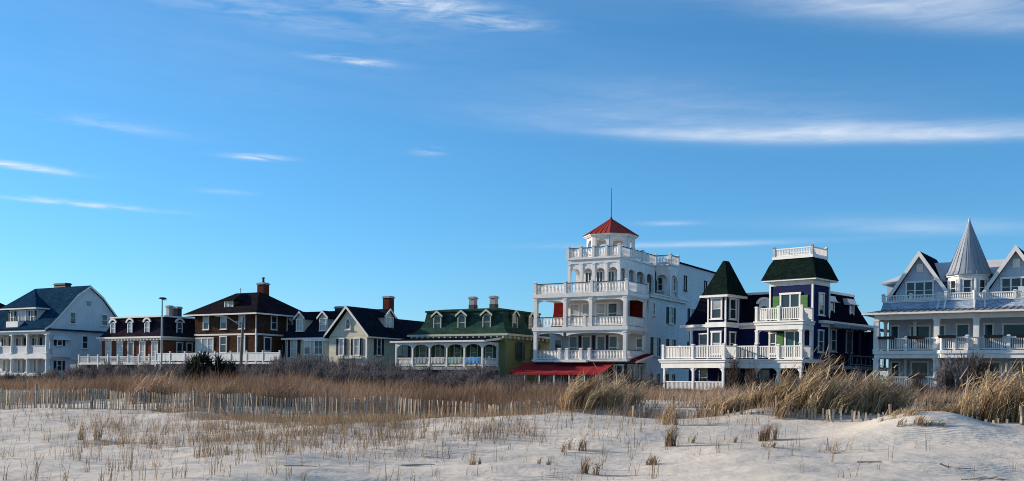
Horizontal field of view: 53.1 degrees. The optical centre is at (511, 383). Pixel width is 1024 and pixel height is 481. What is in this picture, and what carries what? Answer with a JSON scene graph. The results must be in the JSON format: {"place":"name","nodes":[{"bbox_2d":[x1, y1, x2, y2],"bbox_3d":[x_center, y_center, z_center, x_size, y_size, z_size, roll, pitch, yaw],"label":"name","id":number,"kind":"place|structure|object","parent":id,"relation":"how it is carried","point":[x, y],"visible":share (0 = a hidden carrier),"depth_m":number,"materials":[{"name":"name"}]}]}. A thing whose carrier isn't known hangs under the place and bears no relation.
{"place":"outdoors","nodes":[
{"label":"outdoors","id":0,"kind":"place"},
{"bbox_2d":[0,398,1021,480],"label":"beach grass","id":1,"kind":"structure","parent":0,"point":[326,421],"depth_m":25.00,"materials":[{"name":"brown plant"}]},
{"bbox_2d":[0,383,1023,480],"bbox_3d":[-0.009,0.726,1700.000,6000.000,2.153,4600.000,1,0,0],"label":"ground","id":2,"kind":"structure","parent":0,"point":[956,436],"depth_m":21.02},
{"bbox_2d":[0,283,117,376],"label":"gambrel house","id":3,"kind":"structure","parent":2,"relation":"on","point":[59,326],"depth_m":138.19,"materials":[{"name":"white wood"}]},
{"bbox_2d":[76,418,108,439],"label":"grass tussock","id":4,"kind":"object","parent":2,"relation":"on","point":[94,433],"depth_m":26.31,"materials":[{"name":"brown plant"}]},
{"bbox_2d":[77,354,159,370],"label":"lattice fence","id":5,"kind":"object","parent":2,"relation":"on","point":[113,363],"visible":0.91,"depth_m":123.90,"materials":[{"name":"white paint"}]},
{"bbox_2d":[70,305,194,368],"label":"brick mansard house","id":6,"kind":"structure","parent":2,"relation":"on","point":[132,336],"depth_m":129.90,"materials":[{"name":"brown brick"}]},
{"bbox_2d":[105,341,111,361],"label":"window","id":7,"kind":"structure","parent":6,"relation":"in","point":[108,344],"depth_m":132.29,"materials":[{"name":"grey glass"}]},
{"bbox_2d":[116,341,122,360],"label":"window","id":8,"kind":"structure","parent":6,"relation":"in","point":[119,343],"depth_m":131.10,"materials":[{"name":"grey glass"}]},
{"bbox_2d":[127,341,133,361],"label":"door","id":9,"kind":"structure","parent":6,"relation":"in","point":[130,349],"depth_m":130.01,"materials":[{"name":"white paint"}]},
{"bbox_2d":[139,341,145,360],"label":"window","id":10,"kind":"structure","parent":6,"relation":"in","point":[142,344],"depth_m":128.91,"materials":[{"name":"white paint"}]},
{"bbox_2d":[151,341,158,361],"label":"window","id":11,"kind":"structure","parent":6,"relation":"in","point":[154,344],"depth_m":127.81,"materials":[{"name":"white glass"}]},
{"bbox_2d":[124,366,176,404],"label":"reed clump","id":12,"kind":"object","parent":2,"relation":"on","point":[158,384],"visible":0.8,"depth_m":40.86,"materials":[{"name":"brown plant"}]},
{"bbox_2d":[159,297,166,368],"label":"street lamp","id":13,"kind":"object","parent":2,"relation":"on","point":[162,299],"visible":0.76,"depth_m":103.94,"materials":[{"name":"metal"}]},
{"bbox_2d":[179,349,242,384],"bbox_3d":[-16.681,-0.770,57.025,3.692,2.392,2.065,1,0,0],"label":"spiky evergreen","id":14,"kind":"object","parent":2,"relation":"on","point":[206,359],"visible":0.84,"depth_m":56.73,"materials":[{"name":"green plant"}]},
{"bbox_2d":[192,379,240,405],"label":"reed clump","id":15,"kind":"object","parent":2,"relation":"on","point":[223,389],"visible":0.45,"depth_m":38.50,"materials":[{"name":"plant"}]},
{"bbox_2d":[155,350,280,369],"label":"panel fence","id":16,"kind":"object","parent":2,"relation":"on","point":[262,356],"visible":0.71,"depth_m":113.55,"materials":[{"name":"white paint"}]},
{"bbox_2d":[215,315,244,367],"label":"street lamp","id":17,"kind":"object","parent":2,"relation":"on","point":[241,342],"visible":0.84,"depth_m":99.90,"materials":[{"name":"metal"}]},
{"bbox_2d":[182,277,302,363],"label":"brown foursquare house","id":18,"kind":"structure","parent":2,"relation":"on","point":[269,321],"depth_m":123.76,"materials":[{"name":"brown wood"}]},
{"bbox_2d":[195,337,213,352],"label":"window","id":19,"kind":"structure","parent":18,"relation":"in","point":[206,343],"depth_m":125.34,"materials":[{"name":"white glass"}]},
{"bbox_2d":[219,336,226,352],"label":"window","id":20,"kind":"structure","parent":18,"relation":"in","point":[222,339],"depth_m":123.76,"materials":[{"name":"white paint"}]},
{"bbox_2d":[219,315,227,329],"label":"window","id":21,"kind":"structure","parent":18,"relation":"in","point":[223,320],"depth_m":123.76,"materials":[{"name":"grey glass"}]},
{"bbox_2d":[264,337,271,351],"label":"side door","id":22,"kind":"structure","parent":18,"relation":"in","point":[267,340],"depth_m":122.58,"materials":[{"name":"white paint"}]},
{"bbox_2d":[270,316,277,330],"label":"window","id":23,"kind":"structure","parent":18,"relation":"in","point":[274,320],"depth_m":123.55,"materials":[{"name":"white paint"}]},
{"bbox_2d":[0,384,548,420],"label":"sand fence","id":24,"kind":"object","parent":2,"relation":"on","point":[113,399],"visible":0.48,"depth_m":35.69,"materials":[{"name":"wood"}]},
{"bbox_2d":[262,377,318,406],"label":"reed clump","id":25,"kind":"object","parent":2,"relation":"on","point":[282,387],"visible":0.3,"depth_m":38.43,"materials":[{"name":"brown plant"}]},
{"bbox_2d":[281,296,423,370],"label":"cream cottage","id":26,"kind":"structure","parent":2,"relation":"on","point":[367,333],"depth_m":118.12,"materials":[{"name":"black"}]},
{"bbox_2d":[289,340,297,357],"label":"window","id":27,"kind":"structure","parent":26,"relation":"in","point":[293,343],"depth_m":122.02,"materials":[{"name":"grey glass"}]},
{"bbox_2d":[304,341,310,354],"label":"window","id":28,"kind":"structure","parent":26,"relation":"in","point":[307,344],"depth_m":119.92,"materials":[{"name":"grey glass"}]},
{"bbox_2d":[314,341,322,354],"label":"window","id":29,"kind":"structure","parent":26,"relation":"in","point":[318,345],"depth_m":119.02,"materials":[{"name":"white glass"}]},
{"bbox_2d":[353,338,360,355],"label":"window","id":30,"kind":"structure","parent":26,"relation":"in","point":[356,341],"depth_m":114.74,"materials":[{"name":"white glass"}]},
{"bbox_2d":[390,296,549,382],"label":"green mansard house","id":31,"kind":"structure","parent":2,"relation":"on","point":[494,336],"depth_m":109.55,"materials":[{"name":"green wood"},{"name":"olive green paint"},{"name":"white paint"}]},
{"bbox_2d":[419,345,426,356],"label":"window","id":32,"kind":"structure","parent":31,"relation":"in","point":[422,348],"depth_m":112.46,"materials":[{"name":"grey glass"}]},
{"bbox_2d":[435,344,444,364],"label":"window","id":33,"kind":"structure","parent":31,"relation":"in","point":[439,349],"depth_m":111.29,"materials":[{"name":"grey glass"}]},
{"bbox_2d":[454,344,461,356],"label":"window","id":34,"kind":"structure","parent":31,"relation":"in","point":[457,348],"depth_m":110.10,"materials":[{"name":"grey glass"}]},
{"bbox_2d":[470,344,477,356],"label":"window","id":35,"kind":"structure","parent":31,"relation":"in","point":[473,347],"depth_m":108.99,"materials":[{"name":"grey glass"}]},
{"bbox_2d":[485,345,492,360],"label":"window","id":36,"kind":"structure","parent":31,"relation":"in","point":[488,348],"depth_m":108.00,"materials":[{"name":"grey glass"}]},
{"bbox_2d":[465,362,496,384],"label":"bare shrub","id":37,"kind":"object","parent":2,"relation":"on","point":[478,370],"visible":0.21,"depth_m":65.67,"materials":[{"name":"brown plant"}]},
{"bbox_2d":[0,356,1020,419],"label":"dune grass","id":38,"kind":"structure","parent":2,"relation":"on","point":[489,393],"depth_m":38.16,"materials":[{"name":"brown plant"}]},
{"bbox_2d":[0,349,1023,400],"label":"shrub thicket","id":39,"kind":"object","parent":2,"relation":"on","point":[322,368],"visible":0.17,"depth_m":64.84,"materials":[{"name":"brown plant"}]},
{"bbox_2d":[560,431,588,451],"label":"grass tussock","id":40,"kind":"object","parent":2,"relation":"on","point":[582,447],"depth_m":21.57,"materials":[{"name":"brown plant"}]},
{"bbox_2d":[577,454,605,474],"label":"grass tussock","id":41,"kind":"object","parent":2,"relation":"on","point":[585,469],"depth_m":18.33,"materials":[{"name":"brown plant"}]},
{"bbox_2d":[559,362,653,413],"bbox_3d":[2.869,0.105,30.203,2.841,1.602,2.175,1,0,-15],"label":"reed clump","id":42,"kind":"object","parent":2,"relation":"on","point":[605,394],"visible":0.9,"depth_m":30.07,"materials":[{"name":"plant"}]},
{"bbox_2d":[508,188,715,387],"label":"white hotel","id":43,"kind":"structure","parent":2,"relation":"on","point":[622,307],"depth_m":104.94,"materials":[{"name":"white paint"},{"name":"red roofing"},{"name":"glass"}]},
{"bbox_2d":[568,336,578,359],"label":"window","id":44,"kind":"structure","parent":43,"relation":"in","point":[573,340],"depth_m":106.42,"materials":[{"name":"grey glass"}]},
{"bbox_2d":[568,303,579,324],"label":"window","id":45,"kind":"structure","parent":43,"relation":"in","point":[574,308],"depth_m":106.35,"materials":[{"name":"white glass"}]},
{"bbox_2d":[581,303,588,324],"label":"window","id":46,"kind":"structure","parent":43,"relation":"in","point":[585,308],"depth_m":105.75,"materials":[{"name":"grey glass"}]},
{"bbox_2d":[581,336,590,357],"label":"door","id":47,"kind":"structure","parent":43,"relation":"in","point":[586,340],"depth_m":105.67,"materials":[{"name":"white paint"}]},
{"bbox_2d":[584,271,591,292],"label":"french door","id":48,"kind":"structure","parent":43,"relation":"in","point":[588,275],"depth_m":105.91,"materials":[{"name":"white paint"}]},
{"bbox_2d":[596,271,603,291],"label":"french door","id":49,"kind":"structure","parent":43,"relation":"in","point":[599,274],"depth_m":105.21,"materials":[{"name":"white paint"}]},
{"bbox_2d":[595,303,605,324],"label":"window","id":50,"kind":"structure","parent":43,"relation":"in","point":[600,308],"depth_m":104.85,"materials":[{"name":"white glass"}]},
{"bbox_2d":[596,335,605,357],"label":"door","id":51,"kind":"structure","parent":43,"relation":"in","point":[600,339],"depth_m":104.80,"materials":[{"name":"white paint"}]},
{"bbox_2d":[607,302,617,323],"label":"window","id":52,"kind":"structure","parent":43,"relation":"in","point":[612,307],"depth_m":104.15,"materials":[{"name":"white paint"}]},
{"bbox_2d":[608,335,617,357],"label":"window","id":53,"kind":"structure","parent":43,"relation":"in","point":[613,339],"depth_m":104.09,"materials":[{"name":"white paint"}]},
{"bbox_2d":[653,336,658,356],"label":"window","id":54,"kind":"structure","parent":43,"relation":"in","point":[655,339],"depth_m":106.17,"materials":[{"name":"glass"}]},
{"bbox_2d":[656,276,663,291],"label":"window","id":55,"kind":"structure","parent":43,"relation":"in","point":[660,281],"depth_m":110.61,"materials":[{"name":"white paint"}]},
{"bbox_2d":[668,306,674,324],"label":"window","id":56,"kind":"structure","parent":43,"relation":"in","point":[671,309],"depth_m":109.75,"materials":[{"name":"glass"}]},
{"bbox_2d":[619,365,642,386],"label":"bare shrub","id":57,"kind":"object","parent":2,"relation":"on","point":[628,376],"visible":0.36,"depth_m":61.82,"materials":[{"name":"plant"}]},
{"bbox_2d":[607,376,662,405],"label":"reed clump","id":58,"kind":"object","parent":2,"relation":"on","point":[635,393],"visible":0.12,"depth_m":31.41,"materials":[{"name":"beige plant"}]},
{"bbox_2d":[638,370,664,389],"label":"bare shrub","id":59,"kind":"object","parent":2,"relation":"on","point":[652,382],"visible":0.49,"depth_m":59.84,"materials":[{"name":"plant"}]},
{"bbox_2d":[660,421,681,446],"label":"grass tussock","id":60,"kind":"object","parent":2,"relation":"on","point":[670,438],"depth_m":21.99,"materials":[{"name":"brown plant"}]},
{"bbox_2d":[657,396,688,424],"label":"grass tussock","id":61,"kind":"object","parent":2,"relation":"on","point":[668,411],"depth_m":26.35,"materials":[{"name":"plant"}]},
{"bbox_2d":[691,388,748,417],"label":"reed clump","id":62,"kind":"object","parent":2,"relation":"on","point":[700,410],"visible":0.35,"depth_m":28.46,"materials":[{"name":"plant"}]},
{"bbox_2d":[721,351,747,390],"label":"bare shrub","id":63,"kind":"object","parent":2,"relation":"on","point":[734,376],"visible":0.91,"depth_m":51.87,"materials":[{"name":"plant"}]},
{"bbox_2d":[699,386,771,417],"bbox_3d":[6.442,0.518,28.375,2.660,0.973,1.762,1,0,0],"label":"reed clump","id":64,"kind":"object","parent":2,"relation":"on","point":[738,400],"visible":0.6,"depth_m":27.98,"materials":[{"name":"plant"}]},
{"bbox_2d":[744,360,766,391],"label":"bare shrub","id":65,"kind":"object","parent":2,"relation":"on","point":[757,378],"visible":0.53,"depth_m":47.95,"materials":[{"name":"plant"}]},
{"bbox_2d":[736,371,797,411],"bbox_3d":[7.091,0.247,27.888,2.035,1.369,1.715,1,0,0],"label":"reed clump","id":66,"kind":"object","parent":2,"relation":"on","point":[764,392],"visible":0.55,"depth_m":27.79,"materials":[{"name":"plant"}]},
{"bbox_2d":[756,421,781,440],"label":"grass tussock","id":67,"kind":"object","parent":2,"relation":"on","point":[766,433],"depth_m":22.57,"materials":[{"name":"brown plant"}]},
{"bbox_2d":[658,244,888,389],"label":"navy victorian house","id":68,"kind":"structure","parent":2,"relation":"on","point":[800,310],"depth_m":91.12,"materials":[{"name":"paint"}]},
{"bbox_2d":[698,333,706,354],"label":"window","id":69,"kind":"structure","parent":68,"relation":"in","point":[702,336],"depth_m":97.92,"materials":[{"name":"grey glass"}]},
{"bbox_2d":[698,368,707,387],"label":"window","id":70,"kind":"structure","parent":68,"relation":"in","point":[702,371],"depth_m":97.90,"materials":[{"name":"black glass"}]},
{"bbox_2d":[709,297,722,319],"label":"window","id":71,"kind":"structure","parent":68,"relation":"in","point":[716,305],"depth_m":93.90,"materials":[{"name":"white paint"}]},
{"bbox_2d":[710,331,721,354],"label":"window","id":72,"kind":"structure","parent":68,"relation":"in","point":[716,336],"depth_m":93.94,"materials":[{"name":"white paint"}]},
{"bbox_2d":[728,297,737,320],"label":"window","id":73,"kind":"structure","parent":68,"relation":"in","point":[732,301],"depth_m":94.20,"materials":[{"name":"white paint"}]},
{"bbox_2d":[729,331,736,345],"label":"window","id":74,"kind":"structure","parent":68,"relation":"in","point":[732,334],"depth_m":94.24,"materials":[{"name":"white paint"}]},
{"bbox_2d":[760,368,769,383],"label":"window","id":75,"kind":"structure","parent":68,"relation":"in","point":[765,373],"depth_m":93.42,"materials":[{"name":"grey glass"}]},
{"bbox_2d":[768,332,776,354],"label":"window","id":76,"kind":"structure","parent":68,"relation":"in","point":[773,341],"depth_m":90.96,"materials":[{"name":"white paint"}]},
{"bbox_2d":[779,292,800,319],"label":"french door","id":77,"kind":"structure","parent":68,"relation":"in","point":[786,299],"depth_m":89.77,"materials":[{"name":"white paint"}]},
{"bbox_2d":[784,330,804,358],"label":"french door","id":78,"kind":"structure","parent":68,"relation":"in","point":[790,337],"depth_m":89.64,"materials":[{"name":"white paint"}]},
{"bbox_2d":[817,329,824,353],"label":"window","id":79,"kind":"structure","parent":68,"relation":"in","point":[820,332],"depth_m":89.50,"materials":[{"name":"white paint"}]},
{"bbox_2d":[818,292,824,316],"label":"window","id":80,"kind":"structure","parent":68,"relation":"in","point":[821,296],"depth_m":89.53,"materials":[{"name":"white paint"}]},
{"bbox_2d":[830,328,837,352],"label":"window","id":81,"kind":"structure","parent":68,"relation":"in","point":[833,334],"depth_m":91.54,"materials":[{"name":"white paint"}]},
{"bbox_2d":[845,330,853,353],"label":"window","id":82,"kind":"structure","parent":68,"relation":"in","point":[846,330],"depth_m":93.92,"materials":[{"name":"white paint"}]},
{"bbox_2d":[769,366,861,412],"bbox_3d":[8.085,0.175,27.480,2.414,1.417,1.592,1,0,0],"label":"reed clump","id":83,"kind":"object","parent":2,"relation":"on","point":[779,390],"visible":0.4,"depth_m":27.41,"materials":[{"name":"plant"}]},
{"bbox_2d":[769,344,865,419],"bbox_3d":[8.218,-0.056,27.212,2.724,2.079,2.313,1,0,25],"label":"reed clump","id":84,"kind":"object","parent":2,"relation":"on","point":[813,398],"visible":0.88,"depth_m":26.98,"materials":[{"name":"plant"}]},
{"bbox_2d":[632,395,1023,424],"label":"sand fence","id":85,"kind":"object","parent":2,"relation":"on","point":[853,413],"visible":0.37,"depth_m":26.52,"materials":[{"name":"wood"}]},
{"bbox_2d":[810,363,863,412],"bbox_3d":[9.007,0.127,27.978,1.685,1.574,2.261,1,0,28],"label":"reed clump","id":86,"kind":"object","parent":2,"relation":"on","point":[849,393],"visible":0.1,"depth_m":27.77,"materials":[{"name":"plant"}]},
{"bbox_2d":[819,365,928,414],"bbox_3d":[9.701,0.083,27.039,2.835,1.579,1.949,1,0,-27],"label":"reed clump","id":87,"kind":"object","parent":2,"relation":"on","point":[871,400],"visible":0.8,"depth_m":27.00,"materials":[{"name":"plant"}]},
{"bbox_2d":[875,381,916,412],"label":"reed clump","id":88,"kind":"object","parent":2,"relation":"on","point":[901,393],"visible":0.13,"depth_m":27.22,"materials":[{"name":"plant"}]},
{"bbox_2d":[907,371,927,391],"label":"bare shrub","id":89,"kind":"object","parent":2,"relation":"on","point":[919,385],"visible":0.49,"depth_m":43.92,"materials":[{"name":"plant"}]},
{"bbox_2d":[879,392,959,413],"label":"reed clump","id":90,"kind":"object","parent":2,"relation":"on","point":[895,403],"visible":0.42,"depth_m":26.70,"materials":[{"name":"plant"}]},
{"bbox_2d":[896,413,950,426],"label":"grass tussock","id":91,"kind":"object","parent":2,"relation":"on","point":[920,419],"depth_m":22.07,"materials":[{"name":"plant"}]},
{"bbox_2d":[885,398,979,415],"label":"reed clump","id":92,"kind":"object","parent":2,"relation":"on","point":[952,409],"visible":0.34,"depth_m":25.38,"materials":[{"name":"plant"}]},
{"bbox_2d":[862,216,1023,388],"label":"turreted house","id":93,"kind":"structure","parent":2,"relation":"on","point":[967,293],"depth_m":85.45,"materials":[{"name":"white paint"}]},
{"bbox_2d":[889,325,899,350],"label":"window","id":94,"kind":"structure","parent":93,"relation":"in","point":[894,330],"depth_m":88.88,"materials":[{"name":"white paint"}]},
{"bbox_2d":[890,361,900,385],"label":"window","id":95,"kind":"structure","parent":93,"relation":"in","point":[893,363],"depth_m":88.85,"materials":[{"name":"white paint"}]},
{"bbox_2d":[908,325,930,350],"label":"window","id":96,"kind":"structure","parent":93,"relation":"in","point":[922,330],"depth_m":87.63,"materials":[{"name":"white paint"}]},
{"bbox_2d":[905,280,934,299],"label":"window","id":97,"kind":"structure","parent":93,"relation":"in","point":[914,287],"depth_m":88.51,"materials":[{"name":"white paint"}]},
{"bbox_2d":[910,361,929,386],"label":"window","id":98,"kind":"structure","parent":93,"relation":"in","point":[923,366],"depth_m":87.71,"materials":[{"name":"grey glass"}]},
{"bbox_2d":[949,279,956,297],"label":"window","id":99,"kind":"structure","parent":93,"relation":"in","point":[953,283],"depth_m":86.42,"materials":[{"name":"white paint"}]},
{"bbox_2d":[955,323,970,349],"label":"door","id":100,"kind":"structure","parent":93,"relation":"in","point":[962,329],"depth_m":85.85,"materials":[{"name":"white paint"}]},
{"bbox_2d":[962,278,972,296],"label":"window","id":101,"kind":"structure","parent":93,"relation":"in","point":[967,283],"depth_m":85.49,"materials":[{"name":"white paint"}]},
{"bbox_2d":[977,278,986,296],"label":"window","id":102,"kind":"structure","parent":93,"relation":"in","point":[981,282],"depth_m":85.35,"materials":[{"name":"white paint"}]},
{"bbox_2d":[983,323,994,349],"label":"window","id":103,"kind":"structure","parent":93,"relation":"in","point":[988,328],"depth_m":84.75,"materials":[{"name":"white paint"}]},
{"bbox_2d":[981,361,1001,380],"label":"window","id":104,"kind":"structure","parent":93,"relation":"in","point":[996,364],"depth_m":84.42,"materials":[{"name":"white paint"}]},
{"bbox_2d":[1000,276,1023,296],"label":"window","id":105,"kind":"structure","parent":93,"relation":"in","point":[1006,283],"depth_m":84.52,"materials":[{"name":"white paint"}]},
{"bbox_2d":[1000,323,1023,349],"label":"window","id":106,"kind":"structure","parent":93,"relation":"in","point":[1012,329],"depth_m":83.64,"materials":[{"name":"white paint"}]},
{"bbox_2d":[1010,361,1023,381],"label":"window","id":107,"kind":"structure","parent":93,"relation":"in","point":[1011,362],"depth_m":83.55,"materials":[{"name":"grey glass"}]},
{"bbox_2d":[929,345,974,398],"bbox_3d":[17.200,-0.105,39.948,1.873,2.895,1.655,1,0,24],"label":"bare shrub","id":108,"kind":"object","parent":2,"relation":"on","point":[946,378],"visible":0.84,"depth_m":39.76,"materials":[{"name":"grey plant"}]},
{"bbox_2d":[954,348,996,392],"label":"bare shrub","id":109,"kind":"object","parent":2,"relation":"on","point":[978,369],"visible":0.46,"depth_m":41.74,"materials":[{"name":"brown plant"}]},
{"bbox_2d":[954,358,1023,422],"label":"reed clump","id":110,"kind":"object","parent":2,"relation":"on","point":[989,405],"visible":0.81,"depth_m":25.31,"materials":[{"name":"plant"}]},
{"bbox_2d":[992,362,1023,423],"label":"reed clump","id":111,"kind":"object","parent":2,"relation":"on","point":[1014,416],"visible":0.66,"depth_m":25.02,"materials":[{"name":"plant"}]},
{"bbox_2d":[0,0,1023,384],"label":"sky","id":112,"kind":"structure","parent":0,"point":[428,155],"materials":[{"name":"blue"}]},
{"bbox_2d":[876,404,931,421],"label":"grass tussock","id":113,"kind":"object","parent":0,"point":[909,412],"depth_m":23.17,"materials":[{"name":"plant"}]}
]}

